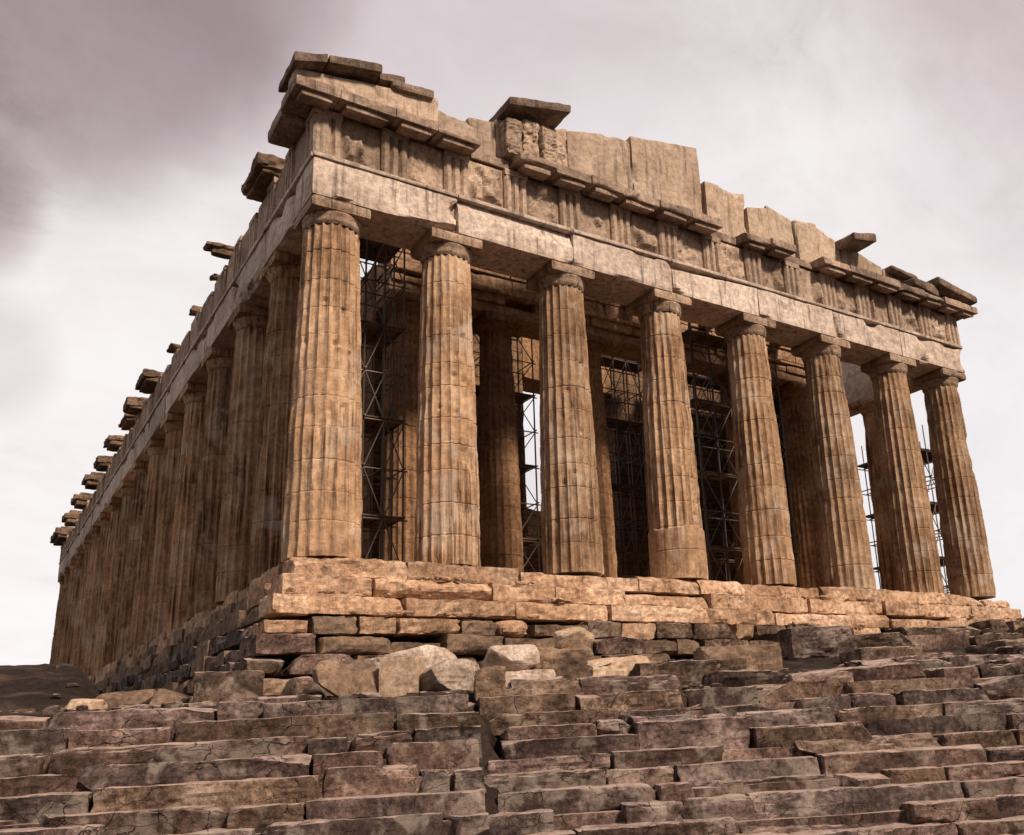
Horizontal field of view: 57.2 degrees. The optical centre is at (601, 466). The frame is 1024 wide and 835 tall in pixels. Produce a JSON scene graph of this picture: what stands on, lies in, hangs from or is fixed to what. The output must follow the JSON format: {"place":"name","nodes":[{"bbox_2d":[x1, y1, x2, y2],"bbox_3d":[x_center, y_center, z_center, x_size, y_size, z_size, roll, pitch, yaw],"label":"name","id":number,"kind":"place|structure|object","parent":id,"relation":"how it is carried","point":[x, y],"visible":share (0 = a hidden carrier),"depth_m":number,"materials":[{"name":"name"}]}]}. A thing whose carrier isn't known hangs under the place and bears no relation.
{"place":"outdoors","nodes":[
{"label":"outdoors","id":0,"kind":"place"},
{"bbox_2d":[0,635,1023,834],"bbox_3d":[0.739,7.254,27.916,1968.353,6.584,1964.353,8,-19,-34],"label":"ground","id":1,"kind":"structure","parent":0,"point":[35,687],"depth_m":25.39,"materials":[{"name":"brown stone"}]},
{"bbox_2d":[14,709,35,711],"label":"boulder","id":2,"kind":"object","parent":1,"relation":"on","point":[26,710],"visible":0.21,"depth_m":22.29,"materials":[{"name":"stone"}]},
{"bbox_2d":[65,699,107,709],"bbox_3d":[-12.104,5.628,21.751,0.961,0.422,0.610,0,-16,-10],"label":"stone slab","id":3,"kind":"object","parent":1,"relation":"on","point":[91,704],"depth_m":21.65,"materials":[{"name":"beige stone"}]},
{"bbox_2d":[95,691,124,708],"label":"boulder","id":4,"kind":"object","parent":1,"relation":"on","point":[112,699],"visible":0.29,"depth_m":23.04,"materials":[{"name":"stone"}]},
{"bbox_2d":[116,689,156,706],"bbox_3d":[-10.465,5.354,21.018,0.872,0.626,1.234,0,-16,-10],"label":"boulder","id":5,"kind":"object","parent":1,"relation":"on","point":[145,696],"visible":0.45,"depth_m":20.70,"materials":[{"name":"stone"}]},
{"bbox_2d":[149,689,189,704],"bbox_3d":[-9.215,5.036,19.867,0.897,0.620,0.715,8,-19,-34],"label":"boulder","id":6,"kind":"object","parent":1,"relation":"on","point":[160,696],"visible":0.52,"depth_m":19.74,"materials":[{"name":"stone"}]},
{"bbox_2d":[192,670,264,702],"bbox_3d":[-7.633,4.646,19.088,1.375,0.902,0.926,4,-17,-23],"label":"cut block","id":7,"kind":"object","parent":1,"relation":"on","point":[210,686],"depth_m":18.82,"materials":[{"name":"brown stone"}]},
{"bbox_2d":[0,694,489,834],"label":"stone staircase","id":8,"kind":"structure","parent":1,"relation":"on","point":[393,766],"depth_m":11.53,"materials":[{"name":"brown stone"}]},
{"bbox_2d":[121,690,472,708],"bbox_3d":[-3.802,3.903,14.812,7.046,0.591,1.214,2,-17,-16],"label":"stone course","id":9,"kind":"object","parent":1,"relation":"on","point":[283,699],"visible":0.09,"depth_m":14.06,"materials":[{"name":"brown stone"}]},
{"bbox_2d":[280,676,325,699],"bbox_3d":[-5.739,4.394,18.072,0.933,0.627,0.793,8,-19,-34],"label":"boulder","id":10,"kind":"object","parent":1,"relation":"on","point":[303,685],"visible":0.4,"depth_m":17.83,"materials":[{"name":"brown stone"}]},
{"bbox_2d":[312,659,378,697],"bbox_3d":[-4.680,4.040,17.395,1.368,0.903,0.895,8,-19,-34],"label":"boulder","id":11,"kind":"object","parent":1,"relation":"on","point":[336,679],"visible":0.68,"depth_m":17.18,"materials":[{"name":"stone"}]},
{"bbox_2d":[379,656,424,696],"bbox_3d":[-3.740,4.022,17.484,0.745,0.866,0.631,-3,-16,0],"label":"cut block","id":12,"kind":"object","parent":1,"relation":"on","point":[398,676],"depth_m":17.22,"materials":[{"name":"beige stone"}]},
{"bbox_2d":[364,644,456,670],"bbox_3d":[-3.887,4.123,18.516,2.087,1.070,1.147,-1,-16,-6],"label":"boulder","id":13,"kind":"object","parent":1,"relation":"on","point":[432,655],"visible":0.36,"depth_m":18.15,"materials":[{"name":"white stone"}]},
{"bbox_2d":[419,659,479,691],"bbox_3d":[-2.972,4.056,17.761,0.986,0.731,1.284,-17,-21,40],"label":"boulder","id":14,"kind":"object","parent":1,"relation":"on","point":[451,674],"visible":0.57,"depth_m":17.36,"materials":[{"name":"white stone"}]},
{"bbox_2d":[0,628,1008,713],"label":"rubble","id":15,"kind":"object","parent":1,"relation":"on","point":[308,697],"visible":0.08,"depth_m":15.37,"materials":[{"name":"brown stone"}]},
{"bbox_2d":[505,669,555,686],"bbox_3d":[-1.886,4.279,18.096,1.958,0.595,0.878,0,-16,-11],"label":"stone slab","id":16,"kind":"object","parent":1,"relation":"on","point":[531,674],"depth_m":17.99,"materials":[{"name":"white stone"}]},
{"bbox_2d":[481,644,539,670],"bbox_3d":[-1.802,3.861,18.466,1.086,0.626,0.842,8,-19,-34],"label":"boulder","id":17,"kind":"object","parent":16,"relation":"on","point":[516,657],"visible":0.77,"depth_m":18.21,"materials":[{"name":"white stone"}]},
{"bbox_2d":[49,51,1021,702],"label":"ancient temple","id":18,"kind":"structure","parent":1,"relation":"on","point":[225,505],"depth_m":32.80,"materials":[{"name":"stone"}]},
{"bbox_2d":[359,238,408,561],"bbox_3d":[-7.748,-2.413,30.421,2.300,12.600,2.100,8,-19,-34],"label":"scaffold","id":19,"kind":"object","parent":18,"relation":"on","point":[374,334],"visible":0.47,"depth_m":30.34,"materials":[{"name":"metal"}]},
{"bbox_2d":[473,334,541,571],"bbox_3d":[-5.216,-0.893,36.448,5.700,11.300,1.500,8,-19,-34],"label":"scaffold","id":20,"kind":"object","parent":18,"relation":"on","point":[521,398],"visible":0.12,"depth_m":37.57,"materials":[{"name":"metal"}]},
{"bbox_2d":[601,355,648,577],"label":"scaffold","id":21,"kind":"object","parent":18,"relation":"on","point":[623,365],"visible":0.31,"depth_m":41.90,"materials":[{"name":"metal"}]},
{"bbox_2d":[286,576,1023,627],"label":"stone blocks","id":22,"kind":"structure","parent":18,"relation":"on","point":[471,613],"depth_m":25.73,"materials":[{"name":"stone"}]},
{"bbox_2d":[687,373,735,581],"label":"scaffold","id":23,"kind":"object","parent":18,"relation":"on","point":[709,498],"visible":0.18,"depth_m":44.80,"materials":[{"name":"metal"}]},
{"bbox_2d":[681,322,800,587],"bbox_3d":[5.549,-0.605,38.595,5.100,12.200,1.300,8,-19,-34],"label":"scaffold","id":24,"kind":"object","parent":18,"relation":"on","point":[691,336],"visible":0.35,"depth_m":38.04,"materials":[{"name":"metal"}]},
{"bbox_2d":[506,679,584,695],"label":"cut block","id":25,"kind":"structure","parent":1,"relation":"on","point":[532,687],"depth_m":14.60,"materials":[{"name":"brown stone"}]},
{"bbox_2d":[529,645,594,679],"bbox_3d":[-0.835,4.176,19.174,1.317,0.968,0.904,0,-16,-11],"label":"cut block","id":26,"kind":"object","parent":1,"relation":"on","point":[568,663],"depth_m":18.83,"materials":[{"name":"stone"}]},
{"bbox_2d":[553,626,594,648],"bbox_3d":[-0.577,3.595,19.377,0.924,0.505,0.767,8,-19,-34],"label":"boulder","id":27,"kind":"object","parent":26,"relation":"on","point":[568,637],"visible":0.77,"depth_m":19.09,"materials":[{"name":"beige stone"}]},
{"bbox_2d":[586,655,649,676],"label":"cut block","id":28,"kind":"structure","parent":1,"relation":"on","point":[623,666],"depth_m":17.68,"materials":[{"name":"beige stone"}]},
{"bbox_2d":[633,658,746,688],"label":"stone slab","id":29,"kind":"structure","parent":1,"relation":"on","point":[686,672],"depth_m":17.31,"materials":[{"name":"brown stone"}]},
{"bbox_2d":[692,643,782,670],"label":"cut block","id":30,"kind":"structure","parent":29,"relation":"on","point":[764,657],"depth_m":17.64,"materials":[{"name":"stone"}]},
{"bbox_2d":[477,667,1023,834],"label":"stone staircase","id":31,"kind":"structure","parent":1,"relation":"on","point":[938,752],"depth_m":13.10,"materials":[{"name":"brown stone"}]},
{"bbox_2d":[471,666,506,702],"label":"cut block","id":32,"kind":"structure","parent":31,"relation":"on","point":[490,681],"depth_m":14.28,"materials":[{"name":"stone"}]},
{"bbox_2d":[508,657,1023,694],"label":"stone course","id":33,"kind":"object","parent":1,"relation":"on","point":[603,685],"visible":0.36,"depth_m":15.78,"materials":[{"name":"brown stone"}]},
{"bbox_2d":[777,625,853,659],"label":"cut block","id":34,"kind":"structure","parent":1,"relation":"on","point":[807,642],"depth_m":23.59,"materials":[{"name":"brown stone"}]},
{"bbox_2d":[703,654,1023,686],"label":"stone course","id":35,"kind":"object","parent":1,"relation":"on","point":[737,678],"visible":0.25,"depth_m":17.19,"materials":[{"name":"brown stone"}]},
{"bbox_2d":[852,632,912,649],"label":"stone slab","id":36,"kind":"structure","parent":1,"relation":"on","point":[894,639],"depth_m":24.23,"materials":[{"name":"brown stone"}]},
{"bbox_2d":[858,425,949,593],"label":"scaffold","id":37,"kind":"object","parent":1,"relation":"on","point":[926,454],"visible":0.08,"depth_m":48.48,"materials":[{"name":"metal"}]},
{"bbox_2d":[839,638,1023,663],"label":"stone course","id":38,"kind":"object","parent":1,"relation":"on","point":[872,653],"visible":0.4,"depth_m":22.06,"materials":[{"name":"stone"}]},
{"bbox_2d":[844,643,1023,666],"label":"stone course","id":39,"kind":"object","parent":1,"relation":"on","point":[1013,650],"visible":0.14,"depth_m":19.87,"materials":[{"name":"brown stone"}]},
{"bbox_2d":[885,618,1023,635],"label":"stone course","id":40,"kind":"object","parent":1,"relation":"on","point":[994,625],"visible":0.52,"depth_m":29.61,"materials":[{"name":"stone"}]},
{"bbox_2d":[905,627,1023,649],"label":"stone course","id":41,"kind":"object","parent":1,"relation":"on","point":[946,641],"visible":0.21,"depth_m":25.39,"materials":[{"name":"stone"}]},
{"bbox_2d":[0,0,1023,665],"label":"sky","id":42,"kind":"structure","parent":0,"point":[132,131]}
]}

